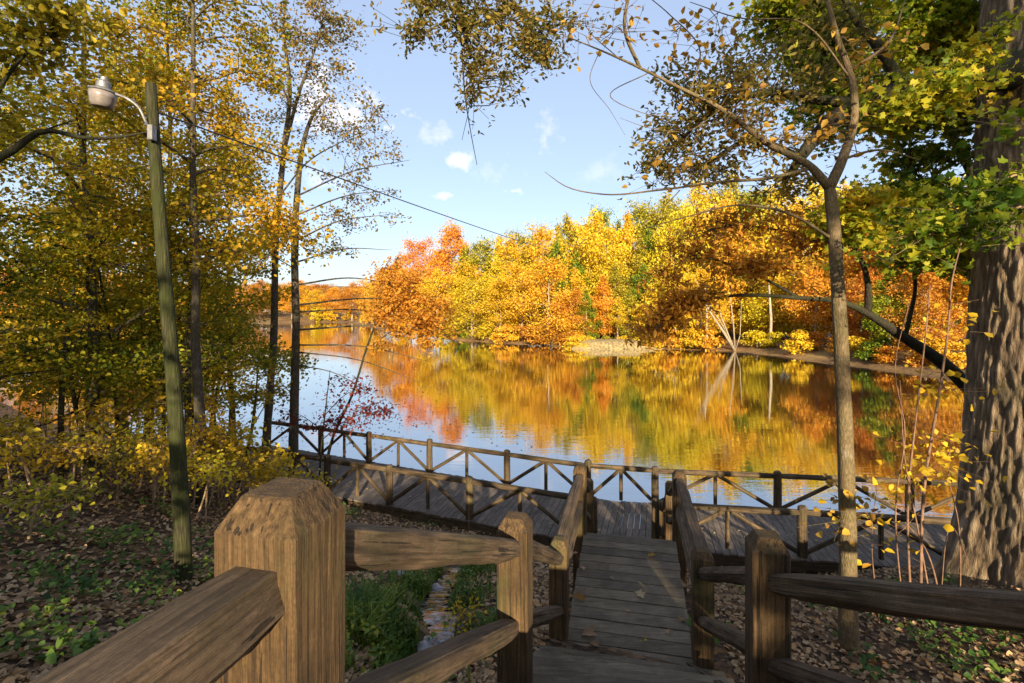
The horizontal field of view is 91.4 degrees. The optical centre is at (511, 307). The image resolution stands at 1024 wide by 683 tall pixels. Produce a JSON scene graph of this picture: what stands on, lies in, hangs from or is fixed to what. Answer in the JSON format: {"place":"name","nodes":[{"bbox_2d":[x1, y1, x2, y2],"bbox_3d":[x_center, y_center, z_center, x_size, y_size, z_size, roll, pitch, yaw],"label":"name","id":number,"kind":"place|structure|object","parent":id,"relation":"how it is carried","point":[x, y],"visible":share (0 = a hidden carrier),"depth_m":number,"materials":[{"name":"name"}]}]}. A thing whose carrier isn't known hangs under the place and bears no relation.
{"place":"outdoors","nodes":[
{"label":"outdoors","id":0,"kind":"place"},
{"bbox_2d":[345,563,496,681],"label":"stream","id":1,"kind":"structure","parent":0,"point":[381,644],"depth_m":4.96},
{"bbox_2d":[419,566,463,645],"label":"stream water","id":2,"kind":"structure","parent":0,"point":[436,599],"depth_m":6.22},
{"bbox_2d":[0,322,963,535],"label":"lake water","id":3,"kind":"structure","parent":0,"point":[712,410],"depth_m":27.75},
{"bbox_2d":[0,0,974,286],"label":"sky","id":4,"kind":"structure","parent":0,"point":[565,131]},
{"bbox_2d":[0,283,1023,682],"bbox_3d":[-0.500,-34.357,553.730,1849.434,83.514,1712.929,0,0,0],"label":"ground","id":5,"kind":"structure","parent":0,"point":[722,661],"depth_m":6.49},
{"bbox_2d":[0,415,62,485],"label":"understorey shrub","id":6,"kind":"object","parent":5,"relation":"on","point":[6,441],"visible":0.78,"depth_m":9.51,"materials":[{"name":"yellow plant"}]},
{"bbox_2d":[0,365,81,468],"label":"understorey shrub","id":7,"kind":"object","parent":5,"relation":"on","point":[40,400],"visible":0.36,"depth_m":11.56,"materials":[{"name":"yellow plant"}]},
{"bbox_2d":[0,17,113,365],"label":"maple tree","id":8,"kind":"object","parent":5,"relation":"on","point":[9,179],"visible":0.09,"depth_m":16.67,"materials":[{"name":"yellow plant"}]},
{"bbox_2d":[6,307,118,478],"bbox_3d":[-9.930,1.931,11.039,1.877,3.896,1.809,0,0,27],"label":"thin sapling","id":9,"kind":"object","parent":5,"relation":"on","point":[75,400],"visible":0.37,"depth_m":10.96,"materials":[{"name":"yellow plant"}]},
{"bbox_2d":[0,425,126,499],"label":"understorey shrub","id":10,"kind":"object","parent":5,"relation":"on","point":[79,449],"visible":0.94,"depth_m":8.36,"materials":[{"name":"yellow plant"}]},
{"bbox_2d":[0,465,130,540],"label":"understorey shrub","id":11,"kind":"object","parent":5,"relation":"on","point":[61,487],"visible":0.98,"depth_m":6.56,"materials":[{"name":"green plant"}]},
{"bbox_2d":[9,235,123,482],"bbox_3d":[-8.818,1.125,10.004,1.809,5.001,1.831,0,0,-18],"label":"thin sapling","id":12,"kind":"object","parent":5,"relation":"on","point":[69,317],"visible":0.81,"depth_m":9.97,"materials":[{"name":"yellow plant"}]},
{"bbox_2d":[0,0,146,161],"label":"tree","id":13,"kind":"object","parent":5,"relation":"on","point":[61,13],"visible":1,"depth_m":6.94,"materials":[{"name":"yellow plant"}]},
{"bbox_2d":[0,131,155,406],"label":"maple tree","id":14,"kind":"object","parent":5,"relation":"on","point":[5,340],"visible":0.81,"depth_m":9.41,"materials":[{"name":"yellow plant"}]},
{"bbox_2d":[0,0,156,373],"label":"maple tree","id":15,"kind":"object","parent":5,"relation":"on","point":[37,90],"visible":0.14,"depth_m":13.11,"materials":[{"name":"yellow plant"}]},
{"bbox_2d":[29,412,148,501],"bbox_3d":[-7.376,2.747,8.669,1.595,1.784,1.951,0,0,-22],"label":"understorey shrub","id":16,"kind":"object","parent":5,"relation":"on","point":[113,448],"visible":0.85,"depth_m":8.89,"materials":[{"name":"yellow plant"}]},
{"bbox_2d":[34,393,144,484],"bbox_3d":[-8.527,2.701,10.047,1.882,1.810,1.547,0,0,34],"label":"understorey shrub","id":17,"kind":"object","parent":5,"relation":"on","point":[96,409],"visible":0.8,"depth_m":10.06,"materials":[{"name":"yellow plant"}]},
{"bbox_2d":[0,5,185,436],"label":"maple tree","id":18,"kind":"object","parent":5,"relation":"on","point":[120,414],"visible":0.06,"depth_m":21.47,"materials":[{"name":"beige plant"}]},
{"bbox_2d":[56,234,150,472],"bbox_3d":[-10.232,1.140,12.708,1.999,6.258,1.488,0,0,-39],"label":"thin sapling","id":19,"kind":"object","parent":5,"relation":"on","point":[104,308],"visible":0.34,"depth_m":12.49,"materials":[{"name":"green plant"}]},
{"bbox_2d":[0,171,211,468],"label":"maple tree","id":20,"kind":"object","parent":5,"relation":"on","point":[81,337],"visible":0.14,"depth_m":13.49,"materials":[{"name":"yellow plant"}]},
{"bbox_2d":[0,0,253,477],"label":"maple tree","id":21,"kind":"object","parent":5,"relation":"on","point":[92,392],"visible":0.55,"depth_m":10.55,"materials":[{"name":"yellow plant"}]},
{"bbox_2d":[0,0,263,446],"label":"maple tree","id":22,"kind":"object","parent":5,"relation":"on","point":[102,170],"visible":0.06,"depth_m":16.37,"materials":[{"name":"yellow plant"}]},
{"bbox_2d":[111,287,161,463],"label":"thin sapling","id":23,"kind":"object","parent":5,"relation":"on","point":[139,330],"visible":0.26,"depth_m":13.97,"materials":[{"name":"green plant"}]},
{"bbox_2d":[87,76,192,581],"bbox_3d":[-4.547,0.449,6.164,1.123,6.512,0.301,0,0,-18],"label":"lamp post","id":24,"kind":"object","parent":5,"relation":"on","point":[102,95],"visible":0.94,"depth_m":6.19,"materials":[{"name":"green wood"}]},
{"bbox_2d":[157,111,595,261],"bbox_3d":[5.682,-5.100,45.129,0.052,5.316,80.335,0,0,15],"label":"overhead cable","id":25,"kind":"object","parent":24,"relation":"attached to","point":[330,174],"visible":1,"depth_m":9.22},
{"bbox_2d":[84,412,204,506],"bbox_3d":[-6.837,2.960,9.678,2.337,1.825,1.881,0,0,0],"label":"understorey shrub","id":26,"kind":"object","parent":5,"relation":"on","point":[155,484],"visible":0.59,"depth_m":9.54,"materials":[{"name":"yellow plant"}]},
{"bbox_2d":[13,0,294,467],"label":"maple tree","id":27,"kind":"object","parent":5,"relation":"on","point":[233,323],"visible":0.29,"depth_m":13.80,"materials":[{"name":"yellow plant"}]},
{"bbox_2d":[117,379,192,491],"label":"understorey shrub","id":28,"kind":"object","parent":5,"relation":"on","point":[160,397],"visible":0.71,"depth_m":10.49,"materials":[{"name":"yellow plant"}]},
{"bbox_2d":[125,277,203,473],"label":"thin sapling","id":29,"kind":"object","parent":5,"relation":"on","point":[158,327],"visible":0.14,"depth_m":12.97,"materials":[{"name":"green plant"}]},
{"bbox_2d":[102,412,235,512],"bbox_3d":[-6.335,2.926,9.273,1.803,1.849,1.823,0,0,34],"label":"understorey shrub","id":30,"kind":"object","parent":5,"relation":"on","point":[162,453],"visible":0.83,"depth_m":9.09,"materials":[{"name":"yellow plant"}]},
{"bbox_2d":[0,0,346,504],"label":"maple tree","id":31,"kind":"object","parent":5,"relation":"on","point":[273,218],"visible":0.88,"depth_m":10.43,"materials":[{"name":"yellow plant"}]},
{"bbox_2d":[70,123,303,481],"bbox_3d":[-8.331,-0.070,12.710,4.732,9.465,4.845,0,0,31],"label":"maple tree","id":32,"kind":"object","parent":5,"relation":"on","point":[236,354],"visible":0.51,"depth_m":12.42,"materials":[{"name":"yellow plant"}]},
{"bbox_2d":[150,441,240,522],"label":"understorey shrub","id":33,"kind":"object","parent":5,"relation":"on","point":[203,467],"visible":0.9,"depth_m":9.10,"materials":[{"name":"yellow plant"}]},
{"bbox_2d":[159,418,263,508],"bbox_3d":[-6.416,3.260,10.605,2.014,1.884,1.601,0,0,0],"label":"understorey shrub","id":34,"kind":"object","parent":5,"relation":"on","point":[241,442],"visible":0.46,"depth_m":10.40,"materials":[{"name":"yellow plant"}]},
{"bbox_2d":[166,416,267,504],"bbox_3d":[-6.569,3.472,11.227,2.165,1.968,1.354,0,0,-38],"label":"understorey shrub","id":35,"kind":"object","parent":5,"relation":"on","point":[227,457],"visible":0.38,"depth_m":11.27,"materials":[{"name":"yellow plant"}]},
{"bbox_2d":[110,79,331,434],"bbox_3d":[-11.269,-1.655,19.777,7.382,15.304,7.007,0,0,0],"label":"maple tree","id":36,"kind":"object","parent":5,"relation":"on","point":[286,353],"visible":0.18,"depth_m":20.00,"materials":[{"name":"yellow plant"}]},
{"bbox_2d":[187,406,258,504],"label":"understorey shrub","id":37,"kind":"object","parent":5,"relation":"on","point":[218,441],"visible":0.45,"depth_m":10.98,"materials":[{"name":"yellow plant"}]},
{"bbox_2d":[194,443,310,496],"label":"understorey shrub","id":38,"kind":"object","parent":5,"relation":"on","point":[272,464],"visible":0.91,"depth_m":10.84,"materials":[{"name":"yellow plant"}]},
{"bbox_2d":[222,354,292,482],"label":"thin sapling","id":39,"kind":"object","parent":5,"relation":"on","point":[255,391],"visible":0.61,"depth_m":14.45,"materials":[{"name":"yellow plant"}]},
{"bbox_2d":[230,440,290,487],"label":"understorey shrub","id":40,"kind":"object","parent":5,"relation":"on","point":[264,452],"visible":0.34,"depth_m":12.07,"materials":[{"name":"yellow plant"}]},
{"bbox_2d":[200,0,397,455],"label":"slim tree","id":41,"kind":"object","parent":5,"relation":"on","point":[293,104],"visible":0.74,"depth_m":16.92,"materials":[{"name":"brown plant"}]},
{"bbox_2d":[262,365,416,477],"bbox_3d":[-4.777,3.507,14.098,4.423,3.714,1.856,0,0,0],"label":"red shrub","id":42,"kind":"object","parent":5,"relation":"on","point":[351,420],"visible":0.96,"depth_m":13.98,"materials":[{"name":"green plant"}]},
{"bbox_2d":[333,280,367,320],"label":"lakeside tree","id":43,"kind":"object","parent":5,"relation":"on","point":[345,295],"visible":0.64,"depth_m":199.84,"materials":[{"name":"orange plant"}]},
{"bbox_2d":[255,94,450,477],"bbox_3d":[-5.132,-0.485,15.740,6.709,12.348,2.707,0,0,0],"label":"slim tree","id":44,"kind":"object","parent":5,"relation":"on","point":[293,442],"visible":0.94,"depth_m":15.55,"materials":[{"name":"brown plant"}]},
{"bbox_2d":[358,259,408,331],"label":"lakeside tree","id":45,"kind":"object","parent":5,"relation":"on","point":[379,296],"visible":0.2,"depth_m":116.75,"materials":[{"name":"orange plant"}]},
{"bbox_2d":[323,254,478,479],"bbox_3d":[-3.268,1.996,15.224,4.282,7.301,2.619,0,0,26],"label":"leaning sapling","id":46,"kind":"object","parent":5,"relation":"on","point":[426,324],"visible":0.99,"depth_m":14.79,"materials":[{"name":"orange plant"}]},
{"bbox_2d":[395,231,437,329],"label":"lakeside tree","id":47,"kind":"object","parent":5,"relation":"on","point":[419,249],"visible":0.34,"depth_m":121.30,"materials":[{"name":"orange plant"}]},
{"bbox_2d":[413,266,461,337],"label":"lakeside tree","id":48,"kind":"object","parent":5,"relation":"on","point":[438,277],"visible":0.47,"depth_m":96.79,"materials":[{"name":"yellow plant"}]},
{"bbox_2d":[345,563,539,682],"bbox_3d":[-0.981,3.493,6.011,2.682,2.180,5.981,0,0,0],"label":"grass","id":49,"kind":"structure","parent":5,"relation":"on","point":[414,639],"depth_m":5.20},
{"bbox_2d":[421,213,480,330],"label":"lakeside tree","id":50,"kind":"object","parent":5,"relation":"on","point":[454,234],"visible":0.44,"depth_m":106.02,"materials":[{"name":"orange plant"}]},
{"bbox_2d":[416,571,495,637],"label":"yellow weed","id":51,"kind":"object","parent":5,"relation":"on","point":[462,612],"visible":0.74,"depth_m":5.38,"materials":[{"name":"green plant"}]},
{"bbox_2d":[441,257,494,332],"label":"lakeside tree","id":52,"kind":"object","parent":5,"relation":"on","point":[474,271],"visible":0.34,"depth_m":98.80,"materials":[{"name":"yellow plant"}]},
{"bbox_2d":[443,274,500,338],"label":"lakeside tree","id":53,"kind":"object","parent":5,"relation":"on","point":[475,285],"visible":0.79,"depth_m":88.79,"materials":[{"name":"yellow plant"}]},
{"bbox_2d":[453,234,513,329],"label":"lakeside tree","id":54,"kind":"object","parent":5,"relation":"on","point":[480,249],"visible":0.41,"depth_m":100.12,"materials":[{"name":"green plant"}]},
{"bbox_2d":[467,277,524,337],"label":"lakeside tree","id":55,"kind":"object","parent":5,"relation":"on","point":[494,290],"visible":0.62,"depth_m":84.67,"materials":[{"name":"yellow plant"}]},
{"bbox_2d":[482,233,529,299],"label":"lakeside tree","id":56,"kind":"object","parent":5,"relation":"on","point":[512,252],"visible":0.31,"depth_m":96.77,"materials":[{"name":"yellow plant"}]},
{"bbox_2d":[0,443,1023,682],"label":"fallen leaves","id":57,"kind":"object","parent":5,"relation":"on","point":[26,675],"depth_m":5.76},
{"bbox_2d":[0,467,1023,682],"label":"ground cover","id":58,"kind":"object","parent":5,"relation":"on","point":[50,656],"visible":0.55,"depth_m":5.30,"materials":[{"name":"green plant"}]},
{"bbox_2d":[486,255,549,340],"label":"lakeside tree","id":59,"kind":"object","parent":5,"relation":"on","point":[516,315],"visible":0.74,"depth_m":82.04,"materials":[{"name":"yellow plant"}]},
{"bbox_2d":[504,218,570,333],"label":"lakeside tree","id":60,"kind":"object","parent":5,"relation":"on","point":[537,251],"visible":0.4,"depth_m":92.25,"materials":[{"name":"yellow plant"}]},
{"bbox_2d":[504,255,591,344],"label":"lakeside tree","id":61,"kind":"object","parent":5,"relation":"on","point":[554,270],"visible":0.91,"depth_m":77.69,"materials":[{"name":"yellow plant"}]},
{"bbox_2d":[541,286,598,341],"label":"lakeside tree","id":62,"kind":"object","parent":5,"relation":"on","point":[576,298],"visible":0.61,"depth_m":76.98,"materials":[{"name":"orange plant"}]},
{"bbox_2d":[224,445,948,572],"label":"lake boardwalk","id":63,"kind":"structure","parent":5,"relation":"on","point":[445,510],"depth_m":12.58,"materials":[{"name":"grey wood"}]},
{"bbox_2d":[210,444,567,530],"bbox_3d":[-4.219,4.910,13.898,12.496,1.383,0.235,0,0,23],"label":"boardwalk railing","id":64,"kind":"object","parent":63,"relation":"attached to","point":[469,513],"visible":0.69,"depth_m":13.01,"materials":[{"name":"brown wood"}]},
{"bbox_2d":[271,421,957,515],"bbox_3d":[1.653,4.896,14.874,23.875,1.412,1.873,0,0,17],"label":"boardwalk railing","id":65,"kind":"object","parent":63,"relation":"attached to","point":[777,476],"visible":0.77,"depth_m":13.65,"materials":[{"name":"brown wood"}]},
{"bbox_2d":[651,498,950,572],"bbox_3d":[7.696,4.905,10.429,9.323,1.395,0.215,0,0,9],"label":"boardwalk railing","id":66,"kind":"object","parent":63,"relation":"attached to","point":[802,513],"visible":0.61,"depth_m":10.62,"materials":[{"name":"brown wood"}]},
{"bbox_2d":[574,287,602,338],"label":"lakeside tree","id":67,"kind":"object","parent":5,"relation":"on","point":[593,315],"visible":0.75,"depth_m":78.34,"materials":[{"name":"green plant"}]},
{"bbox_2d":[557,206,639,315],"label":"lakeside tree","id":68,"kind":"object","parent":5,"relation":"on","point":[608,238],"visible":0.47,"depth_m":88.24,"materials":[{"name":"yellow plant"}]},
{"bbox_2d":[585,274,620,336],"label":"lakeside tree","id":69,"kind":"object","parent":5,"relation":"on","point":[603,289],"visible":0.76,"depth_m":79.05,"materials":[{"name":"orange plant"}]},
{"bbox_2d":[589,244,636,337],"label":"lakeside tree","id":70,"kind":"object","parent":5,"relation":"on","point":[614,257],"visible":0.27,"depth_m":86.97,"materials":[{"name":"yellow plant"}]},
{"bbox_2d":[494,533,733,682],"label":"wooden stairway","id":71,"kind":"object","parent":5,"relation":"on","point":[655,612],"visible":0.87,"depth_m":5.36,"materials":[{"name":"grey wood"}]},
{"bbox_2d":[28,464,597,682],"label":"stair railing","id":72,"kind":"object","parent":71,"relation":"attached to","point":[266,604],"visible":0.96,"depth_m":1.18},
{"bbox_2d":[659,470,1023,682],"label":"stair railing","id":73,"kind":"object","parent":71,"relation":"attached to","point":[769,580],"visible":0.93,"depth_m":2.80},
{"bbox_2d":[601,261,630,337],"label":"lakeside tree","id":74,"kind":"object","parent":5,"relation":"on","point":[614,277],"visible":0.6,"depth_m":83.15,"materials":[{"name":"yellow plant"}]},
{"bbox_2d":[609,209,646,333],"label":"lakeside tree","id":75,"kind":"object","parent":5,"relation":"on","point":[627,229],"visible":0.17,"depth_m":91.39,"materials":[{"name":"yellow plant"}]},
{"bbox_2d":[613,283,645,335],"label":"lakeside tree","id":76,"kind":"object","parent":5,"relation":"on","point":[628,299],"visible":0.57,"depth_m":77.47,"materials":[{"name":"yellow plant"}]},
{"bbox_2d":[619,234,658,321],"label":"lakeside tree","id":77,"kind":"object","parent":5,"relation":"on","point":[637,258],"visible":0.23,"depth_m":85.29,"materials":[{"name":"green plant"}]},
{"bbox_2d":[620,195,660,268],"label":"lakeside tree","id":78,"kind":"object","parent":5,"relation":"on","point":[640,211],"visible":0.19,"depth_m":105.16,"materials":[{"name":"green plant"}]},
{"bbox_2d":[630,191,691,257],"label":"lakeside tree","id":79,"kind":"object","parent":5,"relation":"on","point":[651,215],"visible":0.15,"depth_m":102.00,"materials":[{"name":"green plant"}]},
{"bbox_2d":[634,220,693,294],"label":"lakeside tree","id":80,"kind":"object","parent":5,"relation":"on","point":[662,236],"visible":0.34,"depth_m":84.72,"materials":[{"name":"yellow plant"}]},
{"bbox_2d":[633,258,715,347],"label":"lakeside tree","id":81,"kind":"object","parent":5,"relation":"on","point":[679,285],"visible":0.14,"depth_m":70.83,"materials":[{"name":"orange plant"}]},
{"bbox_2d":[351,0,1023,589],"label":"oak tree","id":82,"kind":"object","parent":5,"relation":"on","point":[993,540],"visible":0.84,"depth_m":6.63,"materials":[{"name":"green plant"}]},
{"bbox_2d":[652,199,733,314],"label":"lakeside tree","id":83,"kind":"object","parent":5,"relation":"on","point":[686,213],"visible":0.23,"depth_m":83.62,"materials":[{"name":"yellow plant"}]},
{"bbox_2d":[655,180,736,277],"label":"lakeside tree","id":84,"kind":"object","parent":5,"relation":"on","point":[703,202],"visible":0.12,"depth_m":102.00,"materials":[{"name":"yellow plant"}]},
{"bbox_2d":[668,266,742,346],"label":"lakeside tree","id":85,"kind":"object","parent":5,"relation":"on","point":[711,322],"visible":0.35,"depth_m":69.44,"materials":[{"name":"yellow plant"}]},
{"bbox_2d":[694,326,727,350],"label":"lakeside bush","id":86,"kind":"object","parent":5,"relation":"on","point":[717,340],"visible":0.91,"depth_m":68.36,"materials":[{"name":"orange plant"}]},
{"bbox_2d":[681,191,774,337],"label":"lakeside tree","id":87,"kind":"object","parent":5,"relation":"on","point":[726,202],"visible":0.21,"depth_m":79.27,"materials":[{"name":"orange plant"}]},
{"bbox_2d":[695,167,774,271],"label":"lakeside tree","id":88,"kind":"object","parent":5,"relation":"on","point":[734,188],"visible":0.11,"depth_m":101.60,"materials":[{"name":"yellow plant"}]},
{"bbox_2d":[545,0,932,651],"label":"slim tree","id":89,"kind":"object","parent":5,"relation":"on","point":[847,516],"visible":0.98,"depth_m":5.46,"materials":[{"name":"beige plant"}]},
{"bbox_2d":[734,270,804,337],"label":"lakeside tree","id":90,"kind":"object","parent":5,"relation":"on","point":[753,318],"visible":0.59,"depth_m":72.48,"materials":[{"name":"yellow plant"}]},
{"bbox_2d":[740,258,829,340],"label":"lakeside tree","id":91,"kind":"object","parent":5,"relation":"on","point":[780,279],"visible":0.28,"depth_m":69.91,"materials":[{"name":"orange plant"}]},
{"bbox_2d":[616,191,964,393],"bbox_3d":[5.711,1.531,8.954,7.654,7.074,2.568,0,0,0],"label":"leaning tree","id":92,"kind":"object","parent":5,"relation":"on","point":[664,319],"visible":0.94,"depth_m":8.91,"materials":[{"name":"orange plant"}]},
{"bbox_2d":[780,329,824,354],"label":"lakeside bush","id":93,"kind":"object","parent":5,"relation":"on","point":[798,335],"visible":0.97,"depth_m":59.34,"materials":[{"name":"yellow plant"}]},
{"bbox_2d":[777,262,850,339],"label":"lakeside tree","id":94,"kind":"object","parent":5,"relation":"on","point":[792,302],"visible":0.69,"depth_m":63.54,"materials":[{"name":"orange plant"}]},
{"bbox_2d":[785,246,868,335],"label":"lakeside tree","id":95,"kind":"object","parent":5,"relation":"on","point":[828,271],"visible":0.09,"depth_m":65.54,"materials":[{"name":"orange plant"}]},
{"bbox_2d":[826,265,917,344],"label":"lakeside tree","id":96,"kind":"object","parent":5,"relation":"on","point":[857,286],"visible":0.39,"depth_m":57.15,"materials":[{"name":"orange plant"}]},
{"bbox_2d":[726,0,1023,285],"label":"green maple","id":97,"kind":"object","parent":5,"relation":"on","point":[957,49],"visible":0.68,"depth_m":8.14,"materials":[{"name":"green plant"}]},
{"bbox_2d":[857,266,929,347],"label":"lakeside tree","id":98,"kind":"object","parent":5,"relation":"on","point":[882,337],"visible":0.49,"depth_m":50.58,"materials":[{"name":"green plant"}]},
{"bbox_2d":[827,213,965,321],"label":"lakeside tree","id":99,"kind":"object","parent":5,"relation":"on","point":[853,269],"visible":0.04,"depth_m":58.56,"materials":[{"name":"orange plant"}]},
{"bbox_2d":[818,243,1012,623],"bbox_3d":[4.832,1.545,6.114,2.035,4.753,1.560,0,0,0],"label":"tangled shrub","id":100,"kind":"object","parent":5,"relation":"on","point":[925,468],"visible":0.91,"depth_m":6.09,"materials":[{"name":"yellow plant"}]},
{"bbox_2d":[862,246,968,350],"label":"lakeside tree","id":101,"kind":"object","parent":5,"relation":"on","point":[953,288],"visible":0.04,"depth_m":49.55,"materials":[{"name":"orange plant"}]},
{"bbox_2d":[876,266,967,361],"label":"lakeside tree","id":102,"kind":"object","parent":5,"relation":"on","point":[925,279],"visible":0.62,"depth_m":47.26,"materials":[{"name":"orange plant"}]},
{"bbox_2d":[824,101,1023,284],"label":"lime sapling","id":103,"kind":"object","parent":5,"relation":"on","point":[988,210],"visible":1,"depth_m":4.38,"materials":[{"name":"green plant"}]},
{"bbox_2d":[913,337,966,368],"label":"lakeside bush","id":104,"kind":"object","parent":5,"relation":"on","point":[939,345],"visible":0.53,"depth_m":43.36,"materials":[{"name":"yellow plant"}]},
{"bbox_2d":[566,338,663,348],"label":"grassy bank","id":105,"kind":"structure","parent":0,"point":[614,343],"depth_m":70.68,"materials":[{"name":"beige plant"}]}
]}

